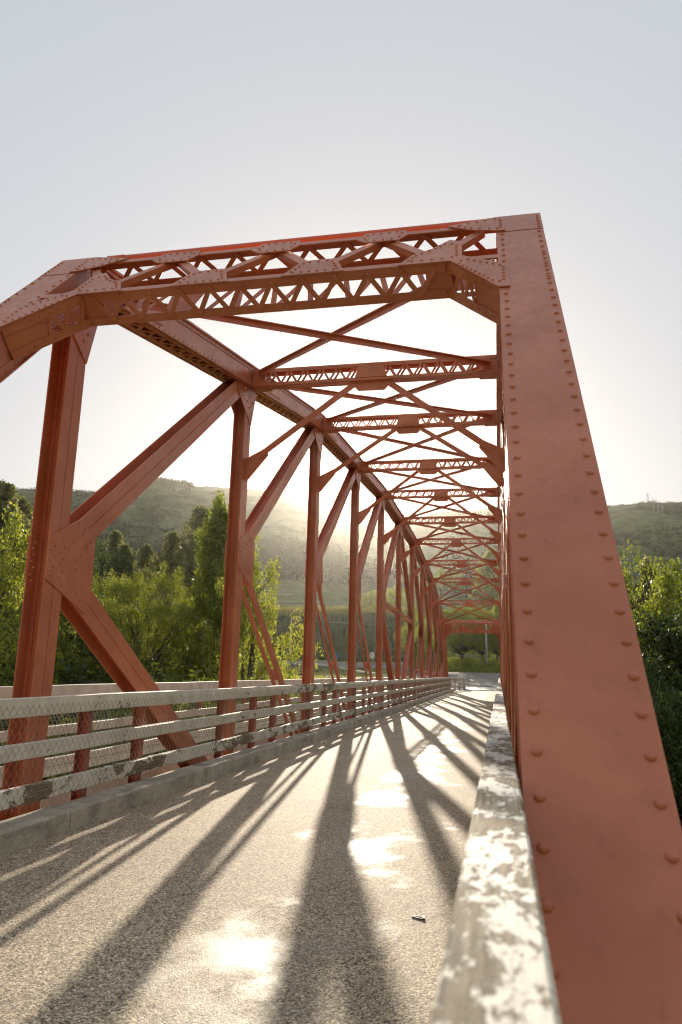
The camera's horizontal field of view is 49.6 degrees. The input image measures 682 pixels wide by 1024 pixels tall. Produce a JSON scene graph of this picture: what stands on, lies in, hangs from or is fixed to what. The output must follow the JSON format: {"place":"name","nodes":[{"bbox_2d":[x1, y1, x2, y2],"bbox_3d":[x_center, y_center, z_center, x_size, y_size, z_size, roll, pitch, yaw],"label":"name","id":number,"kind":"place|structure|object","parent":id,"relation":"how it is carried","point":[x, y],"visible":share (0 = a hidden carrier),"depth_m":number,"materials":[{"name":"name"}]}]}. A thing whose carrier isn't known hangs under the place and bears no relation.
{"place":"outdoors","nodes":[
{"label":"outdoors","id":0,"kind":"place"},
{"bbox_2d":[238,659,402,667],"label":"cross road","id":1,"kind":"structure","parent":0,"point":[358,665],"depth_m":100.55,"materials":[{"name":"grey asphalt"}]},
{"bbox_2d":[246,667,416,687],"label":"meadow grass","id":2,"kind":"structure","parent":0,"point":[341,674],"depth_m":85.58,"materials":[{"name":"green plant"}]},
{"bbox_2d":[0,0,681,515],"label":"sky","id":3,"kind":"structure","parent":0,"point":[127,127],"materials":[{"name":"white"}]},
{"bbox_2d":[9,478,681,776],"bbox_3d":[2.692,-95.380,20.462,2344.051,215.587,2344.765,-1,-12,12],"label":"terrain","id":4,"kind":"structure","parent":0,"point":[288,514],"depth_m":495.57,"materials":[{"name":"green plant"}]},
{"bbox_2d":[0,525,20,606],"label":"pine tree","id":5,"kind":"object","parent":4,"relation":"on","point":[2,553],"visible":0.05,"depth_m":68.77,"materials":[{"name":"green plant"}]},
{"bbox_2d":[0,479,31,622],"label":"pine tree","id":6,"kind":"object","parent":4,"relation":"on","point":[7,494],"visible":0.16,"depth_m":71.80,"materials":[{"name":"green plant"}]},
{"bbox_2d":[12,496,32,606],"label":"pine tree","id":7,"kind":"object","parent":4,"relation":"on","point":[24,504],"visible":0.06,"depth_m":75.93,"materials":[{"name":"green plant"}]},
{"bbox_2d":[0,502,80,789],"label":"leafy tree","id":8,"kind":"object","parent":4,"relation":"on","point":[7,573],"visible":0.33,"depth_m":30.54,"materials":[{"name":"green plant"}]},
{"bbox_2d":[0,593,92,724],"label":"willow tree","id":9,"kind":"object","parent":4,"relation":"on","point":[10,621],"visible":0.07,"depth_m":35.74,"materials":[{"name":"green plant"}]},
{"bbox_2d":[0,593,112,716],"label":"willow tree","id":10,"kind":"object","parent":4,"relation":"on","point":[60,647],"depth_m":37.66,"materials":[{"name":"green plant"}]},
{"bbox_2d":[0,653,116,776],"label":"shrub","id":11,"kind":"object","parent":4,"relation":"on","point":[59,680],"visible":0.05,"depth_m":30.37,"materials":[{"name":"green plant"}]},
{"bbox_2d":[0,644,193,780],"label":"shrub","id":12,"kind":"object","parent":4,"relation":"on","point":[100,681],"visible":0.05,"depth_m":31.76,"materials":[{"name":"green plant"}]},
{"bbox_2d":[60,575,146,713],"bbox_3d":[-13.735,8.454,39.947,7.495,10.112,7.082,4,-12,-12],"label":"willow tree","id":13,"kind":"object","parent":4,"relation":"on","point":[111,601],"visible":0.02,"depth_m":39.73,"materials":[{"name":"green plant"}]},
{"bbox_2d":[92,528,132,581],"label":"pine tree","id":14,"kind":"object","parent":4,"relation":"on","point":[115,537],"visible":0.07,"depth_m":72.81,"materials":[{"name":"green plant"}]},
{"bbox_2d":[77,537,152,656],"bbox_3d":[-19.107,9.062,56.461,9.440,14.705,9.990,2,-12,-3],"label":"willow tree","id":15,"kind":"object","parent":4,"relation":"on","point":[105,563],"visible":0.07,"depth_m":57.08,"materials":[{"name":"green plant"}]},
{"bbox_2d":[5,657,240,778],"bbox_3d":[-8.817,9.574,32.069,11.871,6.536,10.884,10,-15,-34],"label":"shrub","id":16,"kind":"object","parent":4,"relation":"on","point":[98,667],"visible":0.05,"depth_m":32.72,"materials":[{"name":"green plant"}]},
{"bbox_2d":[109,543,149,646],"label":"pine tree","id":17,"kind":"object","parent":4,"relation":"on","point":[126,547],"visible":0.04,"depth_m":70.02,"materials":[{"name":"green plant"}]},
{"bbox_2d":[56,560,220,742],"bbox_3d":[-10.185,7.639,37.115,10.144,10.548,9.642,-7,-15,36],"label":"willow tree","id":18,"kind":"object","parent":4,"relation":"on","point":[152,606],"visible":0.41,"depth_m":35.62,"materials":[{"name":"green plant"}]},
{"bbox_2d":[130,543,157,597],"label":"pine tree","id":19,"kind":"object","parent":4,"relation":"on","point":[145,552],"visible":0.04,"depth_m":76.20,"materials":[{"name":"green plant"}]},
{"bbox_2d":[46,656,267,778],"bbox_3d":[-6.381,9.091,28.374,10.486,7.024,10.917,6,-13,-22],"label":"shrub","id":20,"kind":"object","parent":4,"relation":"on","point":[175,676],"visible":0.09,"depth_m":27.39,"materials":[{"name":"green plant"}]},
{"bbox_2d":[141,531,183,649],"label":"pine tree","id":21,"kind":"object","parent":4,"relation":"on","point":[168,553],"visible":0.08,"depth_m":70.95,"materials":[{"name":"green plant"}]},
{"bbox_2d":[135,504,251,674],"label":"pine tree","id":22,"kind":"object","parent":4,"relation":"on","point":[198,515],"visible":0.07,"depth_m":70.80,"materials":[{"name":"green plant"}]},
{"bbox_2d":[89,675,297,769],"bbox_3d":[-4.787,9.092,27.387,8.542,5.985,9.318,2,-12,-4],"label":"shrub","id":23,"kind":"object","parent":4,"relation":"on","point":[109,714],"visible":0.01,"depth_m":26.07,"materials":[{"name":"green plant"}]},
{"bbox_2d":[147,539,255,677],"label":"pine tree","id":24,"kind":"object","parent":4,"relation":"on","point":[189,572],"visible":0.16,"depth_m":65.89,"materials":[{"name":"green plant"}]},
{"bbox_2d":[165,489,255,710],"bbox_3d":[-6.565,7.964,37.240,4.671,18.825,3.866,3,-12,-8],"label":"poplar tree","id":25,"kind":"object","parent":4,"relation":"on","point":[211,552],"visible":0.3,"depth_m":37.76,"materials":[{"name":"green plant"}]},
{"bbox_2d":[0,676,426,786],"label":"guard rail","id":26,"kind":"object","parent":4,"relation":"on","point":[57,690],"visible":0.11,"depth_m":11.60,"materials":[{"name":"grey metal"}]},
{"bbox_2d":[200,534,323,732],"bbox_3d":[-3.915,9.171,33.602,6.156,17.306,6.012,1,-12,0],"label":"leafy tree","id":27,"kind":"object","parent":4,"relation":"on","point":[248,671],"visible":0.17,"depth_m":33.49,"materials":[{"name":"green plant"}]},
{"bbox_2d":[265,665,300,695],"bbox_3d":[-5.021,14.214,62.762,3.402,2.962,3.542,1,-12,2],"label":"shrub","id":28,"kind":"object","parent":4,"relation":"on","point":[287,673],"visible":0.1,"depth_m":62.62,"materials":[{"name":"green plant"}]},
{"bbox_2d":[94,532,473,599],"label":"hillside forest","id":29,"kind":"object","parent":4,"relation":"on","point":[336,563],"visible":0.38,"depth_m":263.38,"materials":[{"name":"green plant"}]},
{"bbox_2d":[0,213,681,1023],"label":"truss bridge","id":30,"kind":"structure","parent":4,"relation":"on","point":[602,819],"depth_m":6.56,"materials":[{"name":"red paint"}]},
{"bbox_2d":[0,677,450,814],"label":"guard rail","id":31,"kind":"object","parent":30,"relation":"on","point":[82,777],"visible":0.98,"depth_m":8.23,"materials":[{"name":"grey metal"}]},
{"bbox_2d":[0,690,495,1023],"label":"road surface","id":32,"kind":"object","parent":30,"relation":"attached to","point":[302,884],"visible":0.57,"depth_m":4.69,"materials":[{"name":"grey asphalt"}]},
{"bbox_2d":[412,915,424,919],"bbox_3d":[0.449,2.357,4.287,0.077,0.011,0.050,-1,-12,12],"label":"metal bracket","id":33,"kind":"object","parent":32,"relation":"on","point":[419,917],"visible":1,"depth_m":4.29,"materials":[{"name":"metal"}]},
{"bbox_2d":[429,678,560,1023],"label":"guard rail","id":34,"kind":"object","parent":30,"relation":"on","point":[496,967],"visible":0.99,"depth_m":0.85,"materials":[{"name":"white paint"}]},
{"bbox_2d":[244,612,449,661],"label":"bank grass","id":35,"kind":"structure","parent":4,"relation":"on","point":[343,656],"depth_m":119.69,"materials":[{"name":"green plant"}]},
{"bbox_2d":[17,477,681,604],"bbox_3d":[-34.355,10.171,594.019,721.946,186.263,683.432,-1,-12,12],"label":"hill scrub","id":36,"kind":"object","parent":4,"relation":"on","point":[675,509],"visible":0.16,"depth_m":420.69,"materials":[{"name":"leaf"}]},
{"bbox_2d":[314,662,394,677],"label":"road barrier","id":37,"kind":"object","parent":4,"relation":"on","point":[339,667],"visible":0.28,"depth_m":86.43,"materials":[{"name":"grey metal"}]},
{"bbox_2d":[263,605,451,656],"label":"terrace grass","id":38,"kind":"structure","parent":4,"relation":"on","point":[285,610],"depth_m":127.84,"materials":[{"name":"green plant"}]},
{"bbox_2d":[357,586,425,617],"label":"round tree","id":39,"kind":"object","parent":4,"relation":"on","point":[368,597],"visible":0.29,"depth_m":167.50,"materials":[{"name":"green plant"}]},
{"bbox_2d":[393,611,425,662],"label":"leafy tree","id":40,"kind":"object","parent":4,"relation":"on","point":[404,632],"visible":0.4,"depth_m":96.55,"materials":[{"name":"green plant"}]},
{"bbox_2d":[415,618,446,665],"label":"leafy tree","id":41,"kind":"object","parent":4,"relation":"on","point":[425,644],"visible":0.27,"depth_m":94.72,"materials":[{"name":"green plant"}]},
{"bbox_2d":[434,568,452,593],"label":"leafy tree","id":42,"kind":"object","parent":4,"relation":"on","point":[440,587],"visible":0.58,"depth_m":228.16,"materials":[{"name":"green plant"}]},
{"bbox_2d":[408,656,499,672],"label":"verge grass","id":43,"kind":"structure","parent":4,"relation":"on","point":[467,664],"depth_m":95.68,"materials":[{"name":"green plant"}]},
{"bbox_2d":[447,569,465,594],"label":"leafy tree","id":44,"kind":"object","parent":4,"relation":"on","point":[456,584],"visible":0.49,"depth_m":233.58,"materials":[{"name":"green plant"}]},
{"bbox_2d":[450,676,465,690],"bbox_3d":[9.812,14.496,61.928,0.165,1.400,5.877,-3,-13,20],"label":"guard rail","id":45,"kind":"object","parent":4,"relation":"on","point":[455,687],"visible":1,"depth_m":61.94,"materials":[{"name":"white paint"}]},
{"bbox_2d":[424,603,499,660],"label":"round tree","id":46,"kind":"object","parent":4,"relation":"on","point":[459,649],"visible":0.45,"depth_m":102.04,"materials":[{"name":"green plant"}]},
{"bbox_2d":[453,686,496,690],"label":"concrete apron","id":47,"kind":"object","parent":4,"relation":"on","point":[481,688],"visible":0.39,"depth_m":66.92,"materials":[{"name":"white concrete"}]},
{"bbox_2d":[457,673,463,687],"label":"bridge end marker","id":48,"kind":"object","parent":47,"relation":"on","point":[460,674],"visible":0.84,"depth_m":67.48,"materials":[{"name":"grey concrete"}]},
{"bbox_2d":[451,605,499,658],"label":"round tree","id":49,"kind":"object","parent":4,"relation":"on","point":[489,613],"visible":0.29,"depth_m":103.63,"materials":[{"name":"green plant"}]},
{"bbox_2d":[468,561,482,611],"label":"poplar tree","id":50,"kind":"object","parent":4,"relation":"on","point":[475,590],"visible":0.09,"depth_m":192.58,"materials":[{"name":"green plant"}]},
{"bbox_2d":[474,549,498,650],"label":"poplar tree","id":51,"kind":"object","parent":4,"relation":"on","point":[488,572],"visible":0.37,"depth_m":185.43,"materials":[{"name":"green plant"}]},
{"bbox_2d":[485,624,487,662],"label":"utility pole","id":52,"kind":"object","parent":4,"relation":"on","point":[486,657],"visible":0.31,"depth_m":98.49,"materials":[{"name":"metal"}]},
{"bbox_2d":[479,599,499,659],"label":"leafy tree","id":53,"kind":"object","parent":4,"relation":"on","point":[495,614],"visible":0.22,"depth_m":101.88,"materials":[{"name":"green plant"}]},
{"bbox_2d":[629,581,639,611],"bbox_3d":[22.010,12.838,54.645,8.872,15.857,8.890,10,-15,-35],"label":"pine tree","id":54,"kind":"object","parent":4,"relation":"on","point":[635,587],"visible":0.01,"depth_m":56.47,"materials":[{"name":"green plant"}]},
{"bbox_2d":[618,540,669,638],"bbox_3d":[15.932,11.505,40.420,7.161,20.132,6.994,4,-12,-13],"label":"leafy tree","id":55,"kind":"object","parent":4,"relation":"on","point":[628,577],"visible":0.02,"depth_m":40.49,"materials":[{"name":"green plant"}]},
{"bbox_2d":[634,554,667,619],"bbox_3d":[19.942,11.844,47.378,4.020,18.763,3.676,3,-12,-9],"label":"conical tree","id":56,"kind":"object","parent":4,"relation":"on","point":[647,561],"visible":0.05,"depth_m":48.66,"materials":[{"name":"green plant"}]},
{"bbox_2d":[632,556,681,665],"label":"leafy tree","id":57,"kind":"object","parent":4,"relation":"on","point":[669,593],"visible":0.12,"depth_m":34.01,"materials":[{"name":"green plant"}]},
{"bbox_2d":[632,606,681,663],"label":"gully tree","id":58,"kind":"object","parent":4,"relation":"on","point":[643,633],"visible":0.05,"depth_m":29.59,"materials":[{"name":"green plant"}]},
{"bbox_2d":[642,648,681,821],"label":"gully tree","id":59,"kind":"object","parent":4,"relation":"on","point":[675,682],"visible":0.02,"depth_m":23.39,"materials":[{"name":"green plant"}]},
{"bbox_2d":[644,610,681,827],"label":"gully tree","id":60,"kind":"object","parent":4,"relation":"on","point":[668,636],"visible":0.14,"depth_m":26.15,"materials":[{"name":"green plant"}]},
{"bbox_2d":[645,662,681,826],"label":"gully tree","id":61,"kind":"object","parent":4,"relation":"on","point":[668,714],"visible":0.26,"depth_m":19.57,"materials":[{"name":"green plant"}]},
{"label":"power pole","id":62,"kind":"object","parent":4,"relation":"on","visible":0},
{"bbox_2d":[260,600,463,602],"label":"power cable","id":63,"kind":"object","parent":62,"relation":"attached to","point":[369,602],"visible":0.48,"depth_m":119.20,"materials":[{"name":"metal"}]},
{"bbox_2d":[383,668,499,686],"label":"approach road","id":64,"kind":"structure","parent":0,"point":[483,679],"depth_m":80.79,"materials":[{"name":"grey asphalt"}]}
]}

